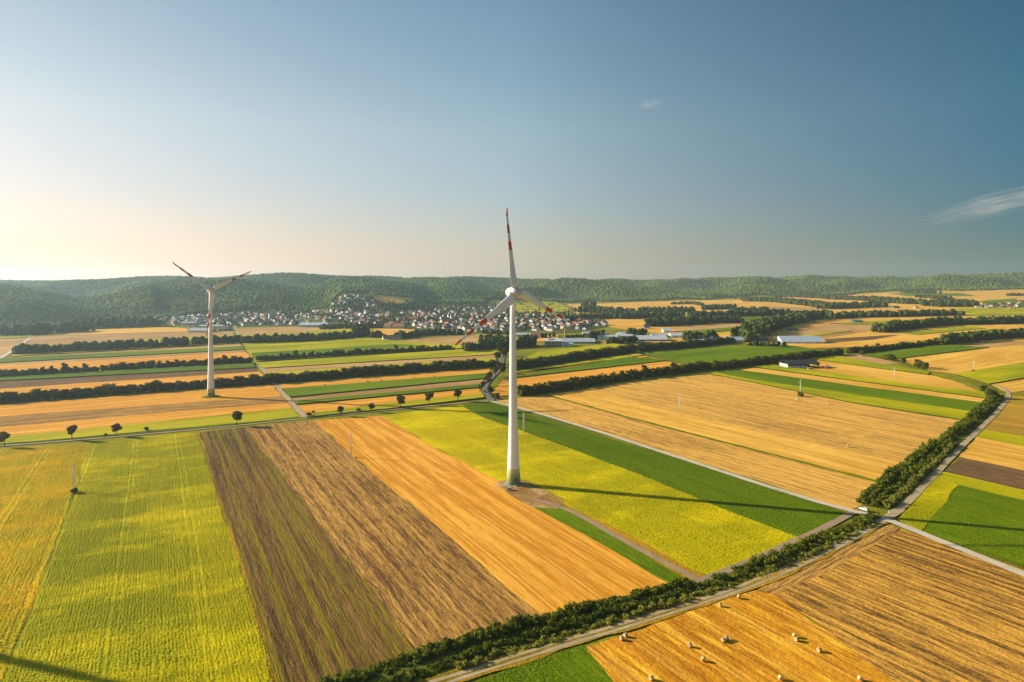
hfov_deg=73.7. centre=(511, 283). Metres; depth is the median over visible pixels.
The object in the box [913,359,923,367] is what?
shrub
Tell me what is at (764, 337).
hall
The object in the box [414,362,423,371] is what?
tree
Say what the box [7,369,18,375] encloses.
tree
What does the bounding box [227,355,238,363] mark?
tree
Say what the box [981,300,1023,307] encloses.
town ground
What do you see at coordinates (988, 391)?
shrub
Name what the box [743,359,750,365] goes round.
tree
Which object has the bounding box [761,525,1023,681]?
stubble field
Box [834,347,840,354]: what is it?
tree
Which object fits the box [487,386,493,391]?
avenue tree
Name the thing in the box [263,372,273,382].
tree
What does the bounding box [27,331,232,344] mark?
stubble field
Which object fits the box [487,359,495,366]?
tree
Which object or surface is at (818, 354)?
tree
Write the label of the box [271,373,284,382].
tree
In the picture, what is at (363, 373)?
tree
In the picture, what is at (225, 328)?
hall
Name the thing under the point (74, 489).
shrub
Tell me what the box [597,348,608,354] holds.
tree
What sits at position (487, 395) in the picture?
asphalt road
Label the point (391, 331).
stubble field
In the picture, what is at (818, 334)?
crop field
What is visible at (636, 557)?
crop field
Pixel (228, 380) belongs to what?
tree
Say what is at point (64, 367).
tree
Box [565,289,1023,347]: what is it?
stubble field
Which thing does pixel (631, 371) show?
tree
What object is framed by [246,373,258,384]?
tree
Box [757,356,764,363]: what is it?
tree
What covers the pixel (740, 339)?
hall
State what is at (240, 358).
tree
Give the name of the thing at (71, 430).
roadside tree
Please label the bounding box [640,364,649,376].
tree
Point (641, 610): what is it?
reeds
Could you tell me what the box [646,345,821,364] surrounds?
crop field
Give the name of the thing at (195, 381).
tree
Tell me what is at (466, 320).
town ground
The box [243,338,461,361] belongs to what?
crop field
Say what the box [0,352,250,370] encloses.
stubble field
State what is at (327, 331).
crop field
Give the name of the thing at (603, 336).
hall
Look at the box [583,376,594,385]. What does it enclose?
tree
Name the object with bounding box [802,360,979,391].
stubble field
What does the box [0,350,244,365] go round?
stubble field
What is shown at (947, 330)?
crop field
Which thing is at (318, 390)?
crop field
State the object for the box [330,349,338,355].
tree
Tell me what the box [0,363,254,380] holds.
crop field
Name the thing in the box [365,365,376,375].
tree
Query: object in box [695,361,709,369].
tree
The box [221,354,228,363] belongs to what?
tree
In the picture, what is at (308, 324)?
hall
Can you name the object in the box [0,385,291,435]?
stubble field
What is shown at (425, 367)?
tree
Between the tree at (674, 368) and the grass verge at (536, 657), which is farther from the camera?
the tree at (674, 368)
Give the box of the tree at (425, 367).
[421,363,428,370]
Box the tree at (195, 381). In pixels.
[190,380,200,387]
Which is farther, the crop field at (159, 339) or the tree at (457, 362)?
the crop field at (159, 339)
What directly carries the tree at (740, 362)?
on the ground at (520, 353)
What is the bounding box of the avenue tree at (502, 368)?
[499,366,505,375]
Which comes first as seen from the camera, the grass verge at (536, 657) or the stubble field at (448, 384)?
the grass verge at (536, 657)
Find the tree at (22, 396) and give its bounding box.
[15,390,29,401]
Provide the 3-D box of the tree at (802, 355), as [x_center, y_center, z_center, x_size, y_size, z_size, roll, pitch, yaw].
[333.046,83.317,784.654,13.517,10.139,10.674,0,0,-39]
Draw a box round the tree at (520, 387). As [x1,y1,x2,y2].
[517,384,528,395]
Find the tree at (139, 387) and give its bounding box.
[133,384,145,391]
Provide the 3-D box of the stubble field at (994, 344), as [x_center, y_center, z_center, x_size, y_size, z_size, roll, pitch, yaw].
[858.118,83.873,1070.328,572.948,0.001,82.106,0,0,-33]
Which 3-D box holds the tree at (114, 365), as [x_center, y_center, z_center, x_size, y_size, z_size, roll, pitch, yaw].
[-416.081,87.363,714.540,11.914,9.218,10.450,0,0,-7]
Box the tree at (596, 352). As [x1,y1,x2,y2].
[587,348,599,356]
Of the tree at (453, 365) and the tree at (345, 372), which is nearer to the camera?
the tree at (345, 372)
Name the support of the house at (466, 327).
on the town ground at (466, 320)
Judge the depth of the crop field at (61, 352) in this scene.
936.18 m
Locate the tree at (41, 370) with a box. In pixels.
[39,366,45,373]
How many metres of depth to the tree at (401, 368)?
678.36 m
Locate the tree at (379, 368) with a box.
[373,364,385,374]
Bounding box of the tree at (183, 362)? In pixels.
[179,359,189,365]
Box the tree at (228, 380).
[226,377,231,385]
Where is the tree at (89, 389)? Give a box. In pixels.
[83,387,94,395]
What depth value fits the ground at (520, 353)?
539.79 m
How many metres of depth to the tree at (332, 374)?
642.37 m
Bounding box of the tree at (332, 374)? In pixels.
[329,369,339,378]
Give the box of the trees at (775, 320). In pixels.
[0,290,1023,402]
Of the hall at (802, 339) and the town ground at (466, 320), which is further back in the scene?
the town ground at (466, 320)
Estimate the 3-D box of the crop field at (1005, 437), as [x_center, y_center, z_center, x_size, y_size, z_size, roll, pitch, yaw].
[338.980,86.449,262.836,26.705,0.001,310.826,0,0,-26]
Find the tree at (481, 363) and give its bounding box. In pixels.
[477,360,484,367]
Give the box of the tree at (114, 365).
[109,363,117,369]
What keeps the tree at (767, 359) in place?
on the ground at (520, 353)
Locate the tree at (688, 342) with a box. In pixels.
[686,340,692,346]
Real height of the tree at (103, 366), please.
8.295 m
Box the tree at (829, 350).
[821,348,832,355]
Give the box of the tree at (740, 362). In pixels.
[737,360,743,366]
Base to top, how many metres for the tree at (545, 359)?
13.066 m
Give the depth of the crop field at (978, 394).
600.54 m
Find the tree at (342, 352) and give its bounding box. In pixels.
[338,349,345,354]
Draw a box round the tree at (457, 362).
[453,360,463,368]
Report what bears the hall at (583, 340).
on the ground at (520, 353)
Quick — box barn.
[779,359,820,367]
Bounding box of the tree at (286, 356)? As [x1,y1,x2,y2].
[284,353,291,358]
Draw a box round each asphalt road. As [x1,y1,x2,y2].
[0,401,483,445]
[482,355,504,400]
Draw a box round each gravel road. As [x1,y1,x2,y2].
[427,543,833,681]
[829,508,904,549]
[896,374,1010,508]
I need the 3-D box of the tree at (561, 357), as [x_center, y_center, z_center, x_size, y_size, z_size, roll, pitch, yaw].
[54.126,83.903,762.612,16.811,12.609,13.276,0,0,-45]
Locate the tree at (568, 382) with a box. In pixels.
[562,380,571,388]
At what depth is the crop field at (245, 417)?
430.48 m
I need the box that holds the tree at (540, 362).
[535,357,543,365]
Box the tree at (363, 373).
[357,365,368,375]
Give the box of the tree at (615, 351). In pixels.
[610,346,618,354]
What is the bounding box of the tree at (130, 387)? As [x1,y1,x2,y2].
[124,384,137,392]
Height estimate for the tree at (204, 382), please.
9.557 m
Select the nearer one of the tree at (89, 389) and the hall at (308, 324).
the tree at (89, 389)
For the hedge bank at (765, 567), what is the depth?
212.49 m
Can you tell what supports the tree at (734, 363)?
on the ground at (520, 353)
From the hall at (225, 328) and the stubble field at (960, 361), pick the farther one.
the hall at (225, 328)
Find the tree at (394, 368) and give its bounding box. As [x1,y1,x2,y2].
[388,364,399,373]
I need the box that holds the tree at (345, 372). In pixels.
[340,367,352,376]
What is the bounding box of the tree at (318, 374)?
[314,370,323,379]
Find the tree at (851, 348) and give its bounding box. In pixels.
[846,347,853,352]
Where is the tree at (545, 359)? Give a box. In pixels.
[539,356,549,364]
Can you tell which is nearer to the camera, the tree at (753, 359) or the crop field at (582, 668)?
the crop field at (582, 668)
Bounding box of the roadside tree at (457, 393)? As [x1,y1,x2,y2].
[453,389,461,399]
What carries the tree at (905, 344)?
on the ground at (520, 353)
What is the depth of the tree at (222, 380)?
592.01 m
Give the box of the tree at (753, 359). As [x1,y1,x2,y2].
[747,357,757,364]
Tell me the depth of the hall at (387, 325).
1364.83 m
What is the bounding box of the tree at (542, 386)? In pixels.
[536,382,547,392]
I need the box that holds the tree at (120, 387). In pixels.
[116,385,125,393]
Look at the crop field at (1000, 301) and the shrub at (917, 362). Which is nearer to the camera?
the shrub at (917, 362)
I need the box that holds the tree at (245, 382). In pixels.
[241,377,250,384]
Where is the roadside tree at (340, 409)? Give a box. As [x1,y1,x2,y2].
[337,406,344,415]
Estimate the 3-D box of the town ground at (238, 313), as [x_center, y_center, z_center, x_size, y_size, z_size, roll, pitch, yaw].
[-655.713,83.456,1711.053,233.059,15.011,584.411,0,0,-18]
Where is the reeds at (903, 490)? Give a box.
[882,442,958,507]
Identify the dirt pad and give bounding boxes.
[505,484,564,508]
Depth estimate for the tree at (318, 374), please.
632.94 m
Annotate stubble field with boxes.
[0,338,26,356]
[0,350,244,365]
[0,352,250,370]
[0,372,262,392]
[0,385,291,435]
[0,396,287,426]
[8,344,240,357]
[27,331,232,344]
[40,327,187,334]
[237,326,337,334]
[246,420,539,647]
[265,355,495,371]
[278,367,491,388]
[292,379,483,400]
[298,388,481,413]
[314,416,667,613]
[370,328,413,334]
[373,296,404,302]
[402,334,508,343]
[492,361,680,395]
[497,395,874,508]
[508,356,647,375]
[516,335,557,340]
[548,389,898,479]
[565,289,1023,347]
[587,590,892,681]
[589,375,960,462]
[598,341,638,343]
[645,338,683,342]
[661,323,741,329]
[716,331,730,334]
[740,368,984,401]
[758,524,900,594]
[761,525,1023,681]
[769,306,821,310]
[785,324,871,338]
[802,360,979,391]
[841,354,898,363]
[899,345,1023,373]
[943,290,964,291]
[948,341,1023,347]
[959,437,1023,470]
[984,395,1023,435]
[991,379,1023,392]
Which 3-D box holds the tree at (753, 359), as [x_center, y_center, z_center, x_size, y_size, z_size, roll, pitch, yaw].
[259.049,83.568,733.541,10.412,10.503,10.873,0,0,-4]
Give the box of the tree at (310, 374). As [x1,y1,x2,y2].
[304,370,315,379]
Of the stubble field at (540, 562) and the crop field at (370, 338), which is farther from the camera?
the crop field at (370, 338)
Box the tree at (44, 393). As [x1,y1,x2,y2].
[39,389,49,399]
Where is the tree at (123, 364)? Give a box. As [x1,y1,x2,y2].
[118,362,128,369]
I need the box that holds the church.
[440,311,452,323]
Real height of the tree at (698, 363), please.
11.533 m
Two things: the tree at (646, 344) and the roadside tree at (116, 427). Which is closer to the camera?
the roadside tree at (116, 427)
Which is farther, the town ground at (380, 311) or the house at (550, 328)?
the town ground at (380, 311)
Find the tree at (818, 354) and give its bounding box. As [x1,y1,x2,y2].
[814,350,822,356]
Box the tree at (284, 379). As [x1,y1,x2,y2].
[280,373,288,382]
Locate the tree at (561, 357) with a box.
[558,354,565,361]
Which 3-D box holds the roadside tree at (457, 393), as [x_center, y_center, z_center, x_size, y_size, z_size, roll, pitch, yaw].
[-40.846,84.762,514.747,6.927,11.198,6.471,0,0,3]
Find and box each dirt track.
[533,498,698,578]
[691,511,856,581]
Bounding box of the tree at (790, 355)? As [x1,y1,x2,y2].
[786,352,794,359]
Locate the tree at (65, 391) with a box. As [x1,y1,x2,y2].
[60,389,70,397]
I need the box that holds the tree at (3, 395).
[0,391,7,401]
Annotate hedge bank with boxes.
[316,579,706,681]
[712,520,862,586]
[864,404,999,508]
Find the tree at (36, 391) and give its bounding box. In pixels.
[26,388,42,400]
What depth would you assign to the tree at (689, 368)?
677.25 m
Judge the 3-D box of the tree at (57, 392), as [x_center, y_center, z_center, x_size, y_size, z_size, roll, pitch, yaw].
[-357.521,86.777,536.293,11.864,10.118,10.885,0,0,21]
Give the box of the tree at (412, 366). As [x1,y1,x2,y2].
[404,362,418,371]
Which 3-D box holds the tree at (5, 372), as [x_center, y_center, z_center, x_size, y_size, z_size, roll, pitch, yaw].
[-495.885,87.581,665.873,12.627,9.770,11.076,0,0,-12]
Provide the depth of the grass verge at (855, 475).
371.43 m
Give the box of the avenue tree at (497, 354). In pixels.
[493,351,500,357]
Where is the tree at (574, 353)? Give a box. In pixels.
[567,351,580,360]
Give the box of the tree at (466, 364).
[460,360,470,368]
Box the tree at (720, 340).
[715,337,722,343]
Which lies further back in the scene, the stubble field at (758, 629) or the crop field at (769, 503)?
the crop field at (769, 503)
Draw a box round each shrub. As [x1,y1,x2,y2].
[70,487,78,492]
[886,353,896,360]
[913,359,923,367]
[920,362,929,368]
[979,385,986,390]
[984,388,998,396]
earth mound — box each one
[201,395,220,397]
[494,479,532,489]
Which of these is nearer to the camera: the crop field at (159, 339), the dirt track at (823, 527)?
the dirt track at (823, 527)
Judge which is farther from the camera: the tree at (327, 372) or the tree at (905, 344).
the tree at (905, 344)
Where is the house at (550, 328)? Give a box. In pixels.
[546,326,555,330]
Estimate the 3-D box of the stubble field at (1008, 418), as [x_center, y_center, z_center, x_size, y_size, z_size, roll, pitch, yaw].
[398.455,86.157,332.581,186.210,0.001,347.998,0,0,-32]
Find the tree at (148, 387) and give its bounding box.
[144,382,151,391]
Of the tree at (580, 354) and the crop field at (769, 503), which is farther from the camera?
the tree at (580, 354)
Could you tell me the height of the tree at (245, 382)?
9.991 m
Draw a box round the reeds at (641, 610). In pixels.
[453,521,879,668]
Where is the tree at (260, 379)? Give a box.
[255,376,265,383]
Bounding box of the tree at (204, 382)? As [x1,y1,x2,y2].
[199,379,206,387]
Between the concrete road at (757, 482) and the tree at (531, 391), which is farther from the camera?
the tree at (531, 391)
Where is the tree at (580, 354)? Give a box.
[575,351,584,359]
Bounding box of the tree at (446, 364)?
[443,361,451,369]
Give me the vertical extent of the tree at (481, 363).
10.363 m
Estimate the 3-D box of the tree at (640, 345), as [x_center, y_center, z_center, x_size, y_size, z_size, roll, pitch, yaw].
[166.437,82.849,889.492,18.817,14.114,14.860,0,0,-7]
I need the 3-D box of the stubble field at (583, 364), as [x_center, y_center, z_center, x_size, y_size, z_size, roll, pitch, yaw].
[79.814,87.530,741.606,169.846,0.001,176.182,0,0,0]
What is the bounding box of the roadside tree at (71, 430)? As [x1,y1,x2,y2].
[66,425,77,439]
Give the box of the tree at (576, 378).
[573,376,581,382]
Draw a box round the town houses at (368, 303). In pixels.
[154,294,600,330]
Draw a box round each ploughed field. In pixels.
[0,368,258,387]
[200,427,414,681]
[517,352,635,369]
[824,334,900,342]
[944,457,1023,489]
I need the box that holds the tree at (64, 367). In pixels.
[60,363,68,372]
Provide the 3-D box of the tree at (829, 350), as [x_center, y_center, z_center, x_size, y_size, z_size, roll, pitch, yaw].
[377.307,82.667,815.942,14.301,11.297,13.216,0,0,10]
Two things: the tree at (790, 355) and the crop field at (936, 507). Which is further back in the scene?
the tree at (790, 355)
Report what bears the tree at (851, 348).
on the ground at (520, 353)
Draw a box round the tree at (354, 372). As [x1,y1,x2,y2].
[350,366,359,376]
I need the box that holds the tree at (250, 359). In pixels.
[245,357,253,362]
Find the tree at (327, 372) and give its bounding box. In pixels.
[322,368,331,378]
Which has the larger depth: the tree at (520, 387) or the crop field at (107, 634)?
the tree at (520, 387)
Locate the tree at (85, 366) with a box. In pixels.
[81,363,88,371]
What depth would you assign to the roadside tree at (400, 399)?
483.96 m
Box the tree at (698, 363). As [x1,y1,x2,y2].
[693,361,703,370]
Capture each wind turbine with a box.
[172,262,250,396]
[455,207,573,486]
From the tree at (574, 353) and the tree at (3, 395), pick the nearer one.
the tree at (3, 395)
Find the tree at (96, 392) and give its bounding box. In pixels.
[92,386,103,394]
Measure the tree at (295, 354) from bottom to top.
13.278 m
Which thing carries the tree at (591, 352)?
on the ground at (520, 353)
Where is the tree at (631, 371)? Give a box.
[628,369,637,373]
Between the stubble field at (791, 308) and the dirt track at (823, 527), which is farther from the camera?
the stubble field at (791, 308)
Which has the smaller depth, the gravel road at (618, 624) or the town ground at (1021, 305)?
the gravel road at (618, 624)
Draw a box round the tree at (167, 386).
[162,382,173,390]
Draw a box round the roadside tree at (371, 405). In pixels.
[368,403,374,412]
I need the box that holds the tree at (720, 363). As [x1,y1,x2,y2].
[712,360,724,367]
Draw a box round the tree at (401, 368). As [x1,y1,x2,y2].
[398,365,404,372]
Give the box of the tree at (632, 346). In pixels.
[625,344,634,351]
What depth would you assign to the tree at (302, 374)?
625.15 m
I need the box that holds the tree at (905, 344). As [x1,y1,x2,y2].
[898,342,908,347]
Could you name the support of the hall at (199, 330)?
on the ground at (520, 353)
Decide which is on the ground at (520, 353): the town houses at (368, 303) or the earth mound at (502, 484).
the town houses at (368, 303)
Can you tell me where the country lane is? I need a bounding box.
[234,326,306,416]
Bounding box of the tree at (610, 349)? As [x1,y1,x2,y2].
[605,346,613,354]
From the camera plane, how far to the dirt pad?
283.14 m
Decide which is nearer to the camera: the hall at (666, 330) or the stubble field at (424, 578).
the stubble field at (424, 578)
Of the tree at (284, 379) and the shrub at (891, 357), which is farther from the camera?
the shrub at (891, 357)
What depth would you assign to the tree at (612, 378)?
607.62 m
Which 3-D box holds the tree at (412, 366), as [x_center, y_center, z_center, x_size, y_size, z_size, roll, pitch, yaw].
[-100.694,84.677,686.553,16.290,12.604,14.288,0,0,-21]
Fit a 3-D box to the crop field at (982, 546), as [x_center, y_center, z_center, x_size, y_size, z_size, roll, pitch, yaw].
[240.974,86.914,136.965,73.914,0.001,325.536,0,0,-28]
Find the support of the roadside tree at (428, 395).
on the ground at (520, 353)
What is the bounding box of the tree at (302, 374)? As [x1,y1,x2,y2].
[297,372,305,380]
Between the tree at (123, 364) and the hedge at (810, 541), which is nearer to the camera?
the hedge at (810, 541)
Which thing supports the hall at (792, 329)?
on the ground at (520, 353)
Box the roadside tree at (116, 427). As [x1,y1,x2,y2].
[111,423,121,435]
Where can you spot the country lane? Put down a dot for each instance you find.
(292, 403)
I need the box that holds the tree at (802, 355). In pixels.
[799,352,806,358]
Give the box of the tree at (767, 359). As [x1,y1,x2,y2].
[761,355,770,362]
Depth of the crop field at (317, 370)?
703.53 m
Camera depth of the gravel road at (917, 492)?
341.73 m
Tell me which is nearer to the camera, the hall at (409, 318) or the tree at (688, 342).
the tree at (688, 342)
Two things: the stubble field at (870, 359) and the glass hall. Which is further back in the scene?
the glass hall
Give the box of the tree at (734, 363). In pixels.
[728,359,737,366]
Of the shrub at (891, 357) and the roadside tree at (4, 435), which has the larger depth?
the shrub at (891, 357)
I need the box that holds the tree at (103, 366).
[100,365,108,370]
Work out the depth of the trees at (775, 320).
1315.86 m
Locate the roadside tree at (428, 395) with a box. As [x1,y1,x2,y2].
[425,392,433,402]
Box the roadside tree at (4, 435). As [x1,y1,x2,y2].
[0,431,10,446]
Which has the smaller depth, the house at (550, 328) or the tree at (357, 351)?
the tree at (357, 351)
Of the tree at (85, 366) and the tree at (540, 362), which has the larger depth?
the tree at (540, 362)
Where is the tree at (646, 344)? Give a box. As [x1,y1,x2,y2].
[640,342,651,350]
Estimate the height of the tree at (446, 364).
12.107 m
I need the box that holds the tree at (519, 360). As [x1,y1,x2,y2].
[517,357,528,368]
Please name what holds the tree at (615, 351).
on the ground at (520, 353)
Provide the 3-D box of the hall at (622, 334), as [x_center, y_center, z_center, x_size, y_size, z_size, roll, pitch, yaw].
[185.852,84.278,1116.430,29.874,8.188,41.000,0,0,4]
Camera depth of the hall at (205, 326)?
1393.83 m
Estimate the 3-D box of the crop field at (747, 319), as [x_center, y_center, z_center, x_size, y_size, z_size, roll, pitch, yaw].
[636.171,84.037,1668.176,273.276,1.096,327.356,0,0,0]
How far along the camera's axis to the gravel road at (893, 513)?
243.74 m
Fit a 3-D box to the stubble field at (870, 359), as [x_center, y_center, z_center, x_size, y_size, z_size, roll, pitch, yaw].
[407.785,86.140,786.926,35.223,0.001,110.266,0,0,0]
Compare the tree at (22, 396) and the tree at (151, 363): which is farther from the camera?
the tree at (151, 363)
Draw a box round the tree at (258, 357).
[254,355,262,360]
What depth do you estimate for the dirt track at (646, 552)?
232.76 m
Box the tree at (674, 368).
[670,362,679,373]
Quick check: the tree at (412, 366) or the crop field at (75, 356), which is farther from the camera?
the crop field at (75, 356)
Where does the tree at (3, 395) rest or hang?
on the ground at (520, 353)
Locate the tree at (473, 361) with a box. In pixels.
[466,358,476,367]
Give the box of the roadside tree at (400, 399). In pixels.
[396,395,405,407]
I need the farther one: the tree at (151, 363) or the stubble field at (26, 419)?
the tree at (151, 363)
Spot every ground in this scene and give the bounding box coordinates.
[0,275,1023,681]
[159,314,221,325]
[214,311,299,326]
[300,293,384,325]
[386,304,509,332]
[516,313,609,332]
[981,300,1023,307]
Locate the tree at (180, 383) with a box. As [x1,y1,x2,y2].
[172,380,184,389]
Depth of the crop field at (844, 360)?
732.95 m
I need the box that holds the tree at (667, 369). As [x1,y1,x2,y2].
[661,366,671,374]
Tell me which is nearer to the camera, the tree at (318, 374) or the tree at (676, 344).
the tree at (318, 374)
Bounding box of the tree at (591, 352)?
[583,349,595,358]
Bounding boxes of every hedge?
[319,576,697,681]
[378,581,715,681]
[701,512,881,585]
[855,393,999,502]
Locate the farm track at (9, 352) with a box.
[0,335,33,357]
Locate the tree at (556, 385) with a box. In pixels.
[547,380,561,391]
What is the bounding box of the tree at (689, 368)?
[683,363,692,371]
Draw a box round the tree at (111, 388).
[101,383,117,394]
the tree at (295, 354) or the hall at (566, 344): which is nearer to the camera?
the tree at (295, 354)
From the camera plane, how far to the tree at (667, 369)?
656.28 m
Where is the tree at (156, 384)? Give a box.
[149,380,163,390]
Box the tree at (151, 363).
[145,360,155,367]
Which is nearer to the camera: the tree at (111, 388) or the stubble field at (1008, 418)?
the stubble field at (1008, 418)
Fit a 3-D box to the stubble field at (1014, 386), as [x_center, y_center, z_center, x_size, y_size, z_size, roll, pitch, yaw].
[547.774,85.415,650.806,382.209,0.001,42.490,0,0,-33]
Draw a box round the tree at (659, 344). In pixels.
[654,342,662,348]
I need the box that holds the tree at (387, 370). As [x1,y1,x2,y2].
[383,365,390,374]
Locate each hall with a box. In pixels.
[180,322,198,326]
[188,328,216,331]
[198,325,227,328]
[218,326,232,330]
[298,323,330,326]
[382,335,400,339]
[383,323,391,328]
[392,323,404,328]
[402,317,418,319]
[516,333,531,336]
[543,338,561,346]
[554,338,595,343]
[561,342,572,346]
[597,334,617,338]
[616,333,633,337]
[636,335,667,341]
[650,333,666,336]
[662,328,671,331]
[668,333,682,336]
[734,337,744,341]
[753,333,768,341]
[774,336,823,342]
[787,328,797,330]
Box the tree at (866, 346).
[863,344,871,350]
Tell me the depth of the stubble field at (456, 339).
1071.79 m
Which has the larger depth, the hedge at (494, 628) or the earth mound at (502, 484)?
the earth mound at (502, 484)
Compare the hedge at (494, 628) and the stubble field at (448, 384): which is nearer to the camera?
the hedge at (494, 628)
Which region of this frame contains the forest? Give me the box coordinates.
[0,271,1023,327]
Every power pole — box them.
[72,462,74,488]
[350,434,351,456]
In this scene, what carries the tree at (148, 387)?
on the ground at (520, 353)
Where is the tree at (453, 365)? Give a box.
[449,360,457,369]
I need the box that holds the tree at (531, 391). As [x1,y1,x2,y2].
[526,385,535,393]
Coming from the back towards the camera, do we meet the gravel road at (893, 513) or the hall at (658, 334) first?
the hall at (658, 334)
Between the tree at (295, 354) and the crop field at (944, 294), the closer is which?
the tree at (295, 354)
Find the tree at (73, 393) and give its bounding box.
[70,387,83,397]
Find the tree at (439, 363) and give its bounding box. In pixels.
[432,360,443,369]
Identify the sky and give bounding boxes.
[0,0,1023,280]
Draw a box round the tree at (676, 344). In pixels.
[672,340,679,347]
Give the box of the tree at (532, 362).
[525,358,535,366]
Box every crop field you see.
[0,334,32,338]
[0,346,243,362]
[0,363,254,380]
[0,408,300,442]
[0,443,91,681]
[2,431,269,681]
[11,342,240,356]
[48,335,232,346]
[242,329,372,342]
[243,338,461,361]
[251,344,426,356]
[255,348,503,367]
[265,358,496,373]
[282,373,486,397]
[294,384,479,404]
[307,393,483,417]
[353,337,388,340]
[383,406,792,573]
[462,402,845,535]
[476,645,612,681]
[504,356,666,378]
[515,301,571,313]
[517,353,642,372]
[523,343,624,359]
[534,507,682,581]
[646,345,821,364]
[675,327,734,332]
[709,372,968,419]
[717,370,980,410]
[742,316,767,321]
[752,365,986,398]
[799,331,850,335]
[810,355,930,374]
[829,318,974,324]
[863,344,988,358]
[889,293,974,295]
[898,477,957,530]
[904,325,985,334]
[923,485,1023,562]
[938,471,1023,499]
[949,307,1023,315]
[955,362,1023,384]
[976,429,1023,445]
[980,298,1015,303]
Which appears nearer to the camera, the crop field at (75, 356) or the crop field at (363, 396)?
the crop field at (363, 396)
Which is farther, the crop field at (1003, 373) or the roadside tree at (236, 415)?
the crop field at (1003, 373)
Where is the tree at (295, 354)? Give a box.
[292,350,299,357]
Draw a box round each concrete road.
[490,401,866,513]
[880,516,1023,575]
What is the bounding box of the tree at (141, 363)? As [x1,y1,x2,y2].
[136,361,145,366]
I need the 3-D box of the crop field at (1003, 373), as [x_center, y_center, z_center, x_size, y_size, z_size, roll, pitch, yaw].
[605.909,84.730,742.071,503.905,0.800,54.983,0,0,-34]
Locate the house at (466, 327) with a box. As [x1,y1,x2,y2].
[461,325,470,329]
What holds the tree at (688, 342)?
on the ground at (520, 353)
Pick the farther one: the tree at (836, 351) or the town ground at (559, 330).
the town ground at (559, 330)
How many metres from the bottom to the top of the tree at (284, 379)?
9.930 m
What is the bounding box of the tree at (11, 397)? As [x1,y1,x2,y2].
[5,391,17,401]
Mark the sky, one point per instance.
(626, 139)
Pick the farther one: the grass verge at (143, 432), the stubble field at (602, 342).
the stubble field at (602, 342)
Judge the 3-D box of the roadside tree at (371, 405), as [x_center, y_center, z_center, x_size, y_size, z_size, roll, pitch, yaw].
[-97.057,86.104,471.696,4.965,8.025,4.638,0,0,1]
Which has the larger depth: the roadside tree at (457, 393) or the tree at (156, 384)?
the tree at (156, 384)
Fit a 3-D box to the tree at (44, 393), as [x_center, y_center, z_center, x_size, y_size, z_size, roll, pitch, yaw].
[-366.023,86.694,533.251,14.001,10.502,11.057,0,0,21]
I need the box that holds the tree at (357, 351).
[354,348,360,353]
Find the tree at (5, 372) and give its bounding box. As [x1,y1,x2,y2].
[0,369,9,375]
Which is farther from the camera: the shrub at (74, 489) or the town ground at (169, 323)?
the town ground at (169, 323)
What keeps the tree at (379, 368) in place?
on the ground at (520, 353)
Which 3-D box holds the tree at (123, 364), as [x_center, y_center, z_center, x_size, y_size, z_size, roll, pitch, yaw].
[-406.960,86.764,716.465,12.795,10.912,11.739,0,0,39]
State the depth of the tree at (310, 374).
627.25 m
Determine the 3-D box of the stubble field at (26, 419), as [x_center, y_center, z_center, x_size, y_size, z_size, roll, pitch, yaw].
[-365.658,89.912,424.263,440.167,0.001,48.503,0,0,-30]
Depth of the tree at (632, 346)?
869.73 m
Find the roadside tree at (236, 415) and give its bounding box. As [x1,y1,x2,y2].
[232,411,242,424]
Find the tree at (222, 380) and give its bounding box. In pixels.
[216,377,226,386]
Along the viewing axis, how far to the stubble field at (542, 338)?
1114.29 m
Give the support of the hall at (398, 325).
on the town ground at (466, 320)
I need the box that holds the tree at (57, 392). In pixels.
[49,388,62,398]
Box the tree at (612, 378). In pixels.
[608,375,615,381]
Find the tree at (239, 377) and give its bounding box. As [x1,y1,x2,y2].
[232,376,243,381]
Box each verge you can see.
[0,417,297,443]
[197,431,275,681]
[414,518,893,681]
[545,394,876,481]
[562,503,704,579]
[856,353,985,392]
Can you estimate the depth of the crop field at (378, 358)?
807.77 m
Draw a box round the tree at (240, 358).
[238,356,243,362]
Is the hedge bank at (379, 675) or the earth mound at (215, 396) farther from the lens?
the earth mound at (215, 396)
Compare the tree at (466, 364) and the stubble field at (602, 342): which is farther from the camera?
the stubble field at (602, 342)
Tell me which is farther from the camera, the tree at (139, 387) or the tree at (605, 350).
the tree at (605, 350)
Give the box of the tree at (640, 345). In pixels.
[638,343,645,350]

